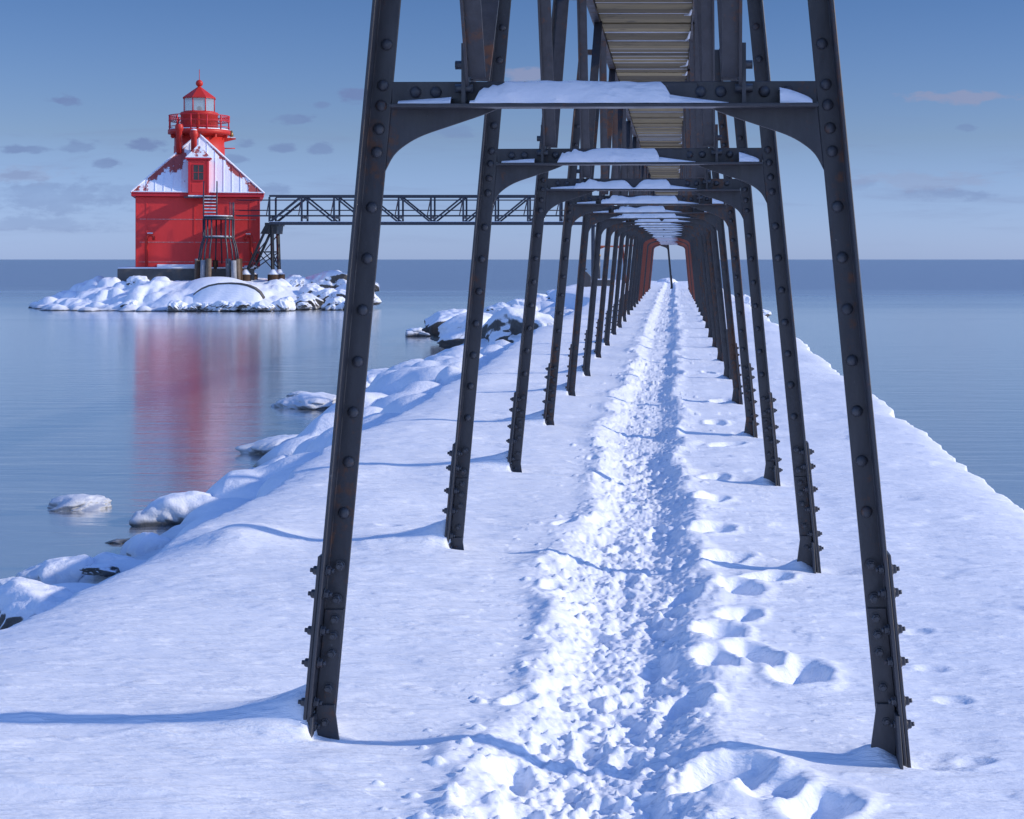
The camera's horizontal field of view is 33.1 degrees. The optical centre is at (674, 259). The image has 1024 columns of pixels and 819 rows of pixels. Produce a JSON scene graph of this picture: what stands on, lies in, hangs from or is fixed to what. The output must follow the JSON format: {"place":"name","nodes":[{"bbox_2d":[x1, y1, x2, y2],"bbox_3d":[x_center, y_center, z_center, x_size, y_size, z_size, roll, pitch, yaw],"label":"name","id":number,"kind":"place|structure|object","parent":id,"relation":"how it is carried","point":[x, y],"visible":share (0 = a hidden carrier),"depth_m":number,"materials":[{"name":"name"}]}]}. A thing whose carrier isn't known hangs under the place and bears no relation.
{"place":"outdoors","nodes":[
{"label":"outdoors","id":0,"kind":"place"},
{"bbox_2d":[28,276,379,311],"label":"island","id":1,"kind":"structure","parent":0,"point":[154,294],"depth_m":101.00,"materials":[{"name":"white snow"}]},
{"bbox_2d":[120,300,137,306],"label":"boulder","id":2,"kind":"object","parent":1,"relation":"on","point":[130,302],"visible":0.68,"depth_m":98.64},
{"bbox_2d":[126,276,148,286],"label":"boulder","id":3,"kind":"object","parent":1,"relation":"on","point":[131,281],"visible":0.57,"depth_m":102.53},
{"bbox_2d":[166,300,181,311],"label":"boulder","id":4,"kind":"object","parent":1,"relation":"on","point":[172,306],"visible":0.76,"depth_m":97.06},
{"bbox_2d":[177,302,187,311],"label":"boulder","id":5,"kind":"object","parent":1,"relation":"on","point":[181,305],"visible":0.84,"depth_m":97.14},
{"bbox_2d":[182,304,194,311],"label":"boulder","id":6,"kind":"object","parent":1,"relation":"on","point":[186,307],"visible":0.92,"depth_m":97.17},
{"bbox_2d":[117,69,264,281],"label":"lighthouse","id":7,"kind":"object","parent":1,"relation":"on","point":[168,227],"visible":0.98,"depth_m":107.00,"materials":[{"name":"red paint"}]},
{"bbox_2d":[188,304,197,311],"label":"boulder","id":8,"kind":"object","parent":1,"relation":"on","point":[191,307],"visible":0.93,"depth_m":97.16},
{"bbox_2d":[191,302,201,309],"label":"boulder","id":9,"kind":"object","parent":1,"relation":"on","point":[196,304],"visible":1,"depth_m":97.19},
{"bbox_2d":[200,302,207,311],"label":"boulder","id":10,"kind":"object","parent":1,"relation":"on","point":[204,305],"visible":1,"depth_m":97.24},
{"bbox_2d":[184,181,242,280],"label":"stair tower","id":11,"kind":"structure","parent":1,"relation":"on","point":[202,269],"depth_m":104.61,"materials":[{"name":"metal"}]},
{"bbox_2d":[207,303,221,311],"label":"boulder","id":12,"kind":"object","parent":1,"relation":"on","point":[218,309],"visible":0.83,"depth_m":97.08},
{"bbox_2d":[211,300,227,309],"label":"boulder","id":13,"kind":"object","parent":1,"relation":"on","point":[221,303],"visible":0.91,"depth_m":97.07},
{"bbox_2d":[193,282,264,302],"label":"crib","id":14,"kind":"object","parent":1,"relation":"on","point":[226,291],"visible":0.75,"depth_m":98.87,"materials":[{"name":"concrete"}]},
{"bbox_2d":[221,306,236,311],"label":"boulder","id":15,"kind":"object","parent":1,"relation":"on","point":[224,309],"visible":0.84,"depth_m":97.06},
{"bbox_2d":[226,301,238,310],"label":"boulder","id":16,"kind":"object","parent":1,"relation":"on","point":[231,305],"visible":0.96,"depth_m":97.09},
{"bbox_2d":[236,300,249,311],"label":"boulder","id":17,"kind":"object","parent":1,"relation":"on","point":[241,304],"visible":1,"depth_m":97.06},
{"bbox_2d":[241,301,258,311],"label":"boulder","id":18,"kind":"object","parent":1,"relation":"on","point":[250,308],"visible":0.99,"depth_m":97.16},
{"bbox_2d":[243,223,284,280],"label":"bridge trestle","id":19,"kind":"object","parent":1,"relation":"on","point":[270,230],"visible":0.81,"depth_m":106.19,"materials":[{"name":"black metal"}]},
{"bbox_2d":[235,195,582,224],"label":"footbridge","id":20,"kind":"object","parent":19,"relation":"on","point":[429,221],"visible":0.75,"depth_m":106.31,"materials":[{"name":"metal"}]},
{"bbox_2d":[272,299,295,310],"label":"boulder","id":21,"kind":"object","parent":1,"relation":"on","point":[283,305],"visible":0.73,"depth_m":97.78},
{"bbox_2d":[280,296,294,304],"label":"boulder","id":22,"kind":"object","parent":1,"relation":"on","point":[289,298],"visible":0.29,"depth_m":99.61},
{"bbox_2d":[285,275,310,286],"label":"boulder","id":23,"kind":"object","parent":1,"relation":"on","point":[296,280],"visible":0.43,"depth_m":106.19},
{"bbox_2d":[294,293,323,309],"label":"boulder","id":24,"kind":"object","parent":1,"relation":"on","point":[315,302],"visible":0.75,"depth_m":101.10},
{"bbox_2d":[298,283,319,294],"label":"boulder","id":25,"kind":"object","parent":1,"relation":"on","point":[306,288],"visible":0.45,"depth_m":103.89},
{"bbox_2d":[302,286,324,292],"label":"boulder","id":26,"kind":"object","parent":1,"relation":"on","point":[316,288],"visible":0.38,"depth_m":103.84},
{"bbox_2d":[314,290,322,299],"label":"boulder","id":27,"kind":"object","parent":1,"relation":"on","point":[317,294],"visible":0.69,"depth_m":102.66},
{"bbox_2d":[306,270,346,288],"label":"boulder","id":28,"kind":"object","parent":1,"relation":"on","point":[327,279],"visible":0.39,"depth_m":106.80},
{"bbox_2d":[318,288,336,303],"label":"boulder","id":29,"kind":"object","parent":1,"relation":"on","point":[327,293],"visible":0.54,"depth_m":102.61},
{"bbox_2d":[321,296,344,309],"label":"boulder","id":30,"kind":"object","parent":1,"relation":"on","point":[336,303],"visible":0.66,"depth_m":99.80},
{"bbox_2d":[331,289,345,298],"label":"boulder","id":31,"kind":"object","parent":1,"relation":"on","point":[341,292],"visible":0.37,"depth_m":102.31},
{"bbox_2d":[336,279,346,286],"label":"boulder","id":32,"kind":"object","parent":1,"relation":"on","point":[339,282],"visible":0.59,"depth_m":107.05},
{"bbox_2d":[335,283,381,304],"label":"boulder","id":33,"kind":"object","parent":1,"relation":"on","point":[377,300],"visible":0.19,"depth_m":103.67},
{"bbox_2d":[375,282,379,291],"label":"boulder","id":34,"kind":"object","parent":1,"relation":"on","point":[377,287],"visible":0.11,"depth_m":106.07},
{"bbox_2d":[0,280,1023,818],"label":"ground","id":35,"kind":"structure","parent":0,"point":[624,604],"depth_m":7.60,"materials":[{"name":"white snow"}]},
{"bbox_2d":[0,577,78,629],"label":"boulder","id":36,"kind":"object","parent":35,"relation":"on","point":[22,599],"visible":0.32,"depth_m":11.76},
{"bbox_2d":[80,563,119,576],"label":"boulder","id":37,"kind":"object","parent":35,"relation":"on","point":[103,570],"visible":1,"depth_m":14.89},
{"bbox_2d":[93,552,133,562],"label":"boulder","id":38,"kind":"object","parent":35,"relation":"on","point":[104,557],"visible":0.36,"depth_m":15.50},
{"bbox_2d":[366,368,388,387],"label":"boulder","id":39,"kind":"object","parent":35,"relation":"on","point":[372,374],"visible":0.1,"depth_m":35.64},
{"bbox_2d":[386,359,424,370],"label":"boulder","id":40,"kind":"object","parent":35,"relation":"on","point":[407,364],"visible":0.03,"depth_m":32.80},
{"bbox_2d":[437,312,491,348],"bbox_3d":[-5.232,2.063,46.016,2.176,1.329,1.929,0,0,6],"label":"boulder","id":41,"kind":"object","parent":35,"relation":"on","point":[451,331],"visible":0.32,"depth_m":45.52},
{"bbox_2d":[484,302,509,314],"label":"boulder","id":42,"kind":"object","parent":35,"relation":"on","point":[494,308],"visible":0.42,"depth_m":61.62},
{"bbox_2d":[506,299,537,310],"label":"boulder","id":43,"kind":"object","parent":35,"relation":"on","point":[517,302],"visible":0.27,"depth_m":65.66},
{"bbox_2d":[481,304,564,343],"bbox_3d":[-3.619,1.955,40.065,1.942,1.799,4.442,0,0,-23],"label":"boulder","id":44,"kind":"object","parent":35,"relation":"on","point":[504,323],"visible":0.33,"depth_m":39.15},
{"bbox_2d":[537,293,549,298],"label":"boulder","id":45,"kind":"object","parent":35,"relation":"on","point":[543,295],"visible":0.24,"depth_m":77.68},
{"bbox_2d":[546,289,554,295],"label":"boulder","id":46,"kind":"object","parent":35,"relation":"on","point":[549,292],"visible":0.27,"depth_m":83.68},
{"bbox_2d":[584,269,590,286],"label":"winch box","id":47,"kind":"object","parent":35,"relation":"on","point":[587,282],"visible":0.35,"depth_m":87.72,"materials":[{"name":"metal"}]},
{"bbox_2d":[591,225,595,277],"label":"bridge post","id":48,"kind":"object","parent":35,"relation":"on","point":[592,238],"visible":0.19,"depth_m":106.31,"materials":[{"name":"metal"}]},
{"bbox_2d":[598,255,600,278],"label":"mooring post","id":49,"kind":"object","parent":35,"relation":"on","point":[599,270],"visible":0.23,"depth_m":91.94,"materials":[{"name":"metal"}]},
{"bbox_2d":[597,279,609,285],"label":"concrete block","id":50,"kind":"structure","parent":35,"relation":"on","point":[599,282],"depth_m":89.60,"materials":[{"name":"grey concrete"}]},
{"bbox_2d":[298,0,914,769],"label":"trestle bent","id":51,"kind":"object","parent":35,"relation":"on","point":[396,116],"visible":0.98,"depth_m":5.86,"materials":[{"name":"metal"}]},
{"bbox_2d":[600,246,625,282],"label":"trestle bent","id":52,"kind":"object","parent":35,"relation":"on","point":[601,247],"visible":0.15,"depth_m":99.84,"materials":[{"name":"metal"}]},
{"bbox_2d":[442,0,823,573],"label":"trestle bent","id":53,"kind":"object","parent":35,"relation":"on","point":[501,170],"visible":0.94,"depth_m":9.40,"materials":[{"name":"metal"}]},
{"bbox_2d":[506,0,782,485],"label":"trestle bent","id":54,"kind":"object","parent":35,"relation":"on","point":[550,193],"visible":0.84,"depth_m":12.93,"materials":[{"name":"metal"}]},
{"bbox_2d":[542,40,758,437],"bbox_3d":[-0.234,0.040,16.509,2.124,4.130,2.348,0,0,0],"label":"trestle bent","id":55,"kind":"object","parent":35,"relation":"on","point":[575,209],"visible":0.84,"depth_m":16.46,"materials":[{"name":"metal"}]},
{"bbox_2d":[565,80,742,404],"bbox_3d":[-0.244,0.027,20.042,2.125,4.130,2.348,0,0,0],"label":"trestle bent","id":56,"kind":"object","parent":35,"relation":"on","point":[590,220],"visible":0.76,"depth_m":20.00,"materials":[{"name":"metal"}]},
{"bbox_2d":[582,108,731,379],"bbox_3d":[-0.244,0.008,23.575,2.125,4.130,2.348,0,0,0],"label":"trestle bent","id":57,"kind":"object","parent":35,"relation":"on","point":[602,226],"visible":0.59,"depth_m":23.53,"materials":[{"name":"metal"}]},
{"bbox_2d":[594,126,723,361],"bbox_3d":[-0.243,-0.017,27.108,2.125,4.130,2.348,0,0,0],"label":"trestle bent","id":58,"kind":"object","parent":35,"relation":"on","point":[610,230],"visible":0.38,"depth_m":27.06,"materials":[{"name":"metal"}]},
{"bbox_2d":[603,142,716,347],"bbox_3d":[-0.237,-0.043,30.641,2.125,4.130,2.347,0,0,0],"label":"trestle bent","id":59,"kind":"object","parent":35,"relation":"on","point":[608,313],"visible":0.48,"depth_m":30.60,"materials":[{"name":"metal"}]},
{"bbox_2d":[610,165,711,336],"bbox_3d":[-0.242,-0.070,34.174,2.125,4.130,2.348,0,0,0],"label":"trestle bent","id":60,"kind":"object","parent":35,"relation":"on","point":[617,291],"visible":0.43,"depth_m":34.13,"materials":[{"name":"metal"}]},
{"bbox_2d":[616,165,707,327],"bbox_3d":[-0.233,-0.096,37.707,2.125,4.130,2.348,0,0,0],"label":"trestle bent","id":61,"kind":"object","parent":35,"relation":"on","point":[621,298],"visible":0.33,"depth_m":37.66,"materials":[{"name":"metal"}]},
{"bbox_2d":[622,169,704,321],"bbox_3d":[-0.233,-0.118,41.240,2.125,4.130,2.348,0,0,0],"label":"trestle bent","id":62,"kind":"object","parent":35,"relation":"on","point":[633,236],"visible":0.43,"depth_m":41.20,"materials":[{"name":"metal"}]},
{"bbox_2d":[627,175,702,315],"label":"trestle bent","id":63,"kind":"object","parent":35,"relation":"on","point":[632,271],"visible":0.37,"depth_m":44.73,"materials":[{"name":"metal"}]},
{"bbox_2d":[630,191,700,311],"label":"trestle bent","id":64,"kind":"object","parent":35,"relation":"on","point":[635,270],"visible":0.2,"depth_m":48.26,"materials":[{"name":"metal"}]},
{"bbox_2d":[633,191,698,307],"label":"trestle bent","id":65,"kind":"object","parent":35,"relation":"on","point":[637,272],"visible":0.38,"depth_m":51.79,"materials":[{"name":"metal"}]},
{"bbox_2d":[636,192,696,303],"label":"trestle bent","id":66,"kind":"object","parent":35,"relation":"on","point":[639,274],"visible":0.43,"depth_m":55.33,"materials":[{"name":"metal"}]},
{"bbox_2d":[638,205,694,300],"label":"trestle bent","id":67,"kind":"object","parent":35,"relation":"on","point":[645,242],"visible":0.36,"depth_m":58.86,"materials":[{"name":"red metal"}]},
{"bbox_2d":[660,245,672,288],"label":"trestle bent","id":68,"kind":"object","parent":35,"relation":"on","point":[667,247],"visible":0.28,"depth_m":88.70,"materials":[{"name":"metal"}]},
{"bbox_2d":[640,205,693,298],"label":"trestle bent","id":69,"kind":"object","parent":35,"relation":"on","point":[647,243],"visible":0.34,"depth_m":62.40,"materials":[{"name":"red metal"}]},
{"bbox_2d":[657,278,676,282],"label":"boulder","id":70,"kind":"object","parent":35,"relation":"on","point":[666,280],"visible":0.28,"depth_m":107.66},
{"bbox_2d":[642,205,692,296],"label":"trestle bent","id":71,"kind":"object","parent":35,"relation":"on","point":[647,257],"visible":0.22,"depth_m":65.93,"materials":[{"name":"metal"}]},
{"bbox_2d":[644,241,691,294],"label":"trestle bent","id":72,"kind":"object","parent":35,"relation":"on","point":[648,258],"visible":0.23,"depth_m":69.46,"materials":[{"name":"red metal"}]},
{"bbox_2d":[646,242,690,293],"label":"trestle bent","id":73,"kind":"object","parent":35,"relation":"on","point":[649,261],"visible":0.33,"depth_m":73.00,"materials":[{"name":"red metal"}]},
{"bbox_2d":[647,243,689,291],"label":"trestle bent","id":74,"kind":"object","parent":35,"relation":"on","point":[650,262],"visible":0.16,"depth_m":76.53,"materials":[{"name":"red metal"}]},
{"bbox_2d":[649,244,688,288],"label":"trestle bent","id":75,"kind":"object","parent":35,"relation":"on","point":[652,261],"visible":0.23,"depth_m":83.59,"materials":[{"name":"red metal"}]},
{"bbox_2d":[648,244,689,289],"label":"trestle bent","id":76,"kind":"object","parent":35,"relation":"on","point":[651,264],"visible":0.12,"depth_m":80.06,"materials":[{"name":"metal"}]},
{"bbox_2d":[743,294,750,305],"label":"boulder","id":77,"kind":"object","parent":35,"relation":"on","point":[747,299],"visible":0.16,"depth_m":59.78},
{"bbox_2d":[763,309,770,317],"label":"boulder","id":78,"kind":"object","parent":35,"relation":"on","point":[767,313],"visible":0.33,"depth_m":54.71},
{"bbox_2d":[0,260,1023,578],"bbox_3d":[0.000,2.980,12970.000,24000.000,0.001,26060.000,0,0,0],"label":"water","id":79,"kind":"structure","parent":0,"point":[128,414],"depth_m":47.45,"materials":[{"name":"blue liquid"}]},
{"bbox_2d":[0,577,13,584],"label":"boulder","id":80,"kind":"object","parent":79,"relation":"on","point":[3,581],"visible":0.12,"depth_m":14.72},
{"bbox_2d":[15,554,93,584],"bbox_3d":[-5.534,2.903,15.262,0.723,0.470,0.719,0,0,-5],"label":"boulder","id":81,"kind":"object","parent":79,"relation":"in","point":[58,570],"visible":0.43,"depth_m":15.14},
{"bbox_2d":[47,494,111,511],"bbox_3d":[-7.158,2.950,20.527,0.791,0.263,0.752,0,0,5],"label":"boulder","id":82,"kind":"object","parent":79,"relation":"on","point":[78,502],"visible":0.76,"depth_m":20.34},
{"bbox_2d":[105,538,129,543],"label":"boulder","id":83,"kind":"object","parent":79,"relation":"in","point":[118,541],"visible":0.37,"depth_m":17.90,"materials":[{"name":"grey stone"}]},
{"bbox_2d":[119,532,172,556],"bbox_3d":[-5.202,2.888,16.755,0.587,0.424,0.665,0,0,8],"label":"boulder","id":84,"kind":"object","parent":79,"relation":"in","point":[141,544],"visible":0.48,"depth_m":16.65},
{"bbox_2d":[129,491,218,527],"bbox_3d":[-5.666,3.067,19.477,1.384,0.845,1.226,0,0,-15],"label":"boulder","id":85,"kind":"object","parent":79,"relation":"in","point":[170,509],"visible":0.34,"depth_m":19.13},
{"bbox_2d":[255,300,275,311],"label":"boulder","id":86,"kind":"object","parent":79,"relation":"in","point":[260,306],"visible":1,"depth_m":97.15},
{"bbox_2d":[235,434,298,453],"bbox_3d":[-6.107,2.919,26.367,1.144,0.406,1.099,0,0,-44],"label":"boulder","id":87,"kind":"object","parent":79,"relation":"on","point":[265,445],"visible":0.4,"depth_m":26.12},
{"bbox_2d":[262,305,273,311],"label":"boulder","id":88,"kind":"object","parent":79,"relation":"in","point":[269,309],"visible":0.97,"depth_m":97.25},
{"bbox_2d":[286,391,311,397],"bbox_3d":[-7.976,2.911,36.514,0.615,0.194,0.647,0,0,-25],"label":"ice mound","id":89,"kind":"object","parent":79,"relation":"on","point":[294,394],"visible":0.41,"depth_m":36.36,"materials":[{"name":"white snow"}]},
{"bbox_2d":[271,392,335,409],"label":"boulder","id":90,"kind":"object","parent":79,"relation":"on","point":[315,400],"visible":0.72,"depth_m":34.09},
{"bbox_2d":[296,302,312,309],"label":"boulder","id":91,"kind":"object","parent":79,"relation":"in","point":[303,305],"visible":0.97,"depth_m":99.97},
{"bbox_2d":[405,327,430,336],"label":"boulder","id":92,"kind":"object","parent":79,"relation":"in","point":[413,332],"visible":0.65,"depth_m":65.64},
{"bbox_2d":[422,309,466,340],"bbox_3d":[-7.954,2.350,59.760,2.204,1.214,2.118,0,0,22],"label":"boulder","id":93,"kind":"object","parent":79,"relation":"in","point":[434,321],"visible":0.41,"depth_m":59.58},
{"bbox_2d":[0,0,1023,259],"label":"sky","id":94,"kind":"structure","parent":0,"point":[933,90],"materials":[{"name":"blue"}]},
{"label":"trestle bent","id":95,"kind":"object","parent":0,"visible":0},
{"bbox_2d":[587,0,694,205],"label":"catwalk","id":96,"kind":"object","parent":95,"relation":"on","point":[646,40],"visible":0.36,"depth_m":16.25,"materials":[{"name":"brown wood"}]}
]}

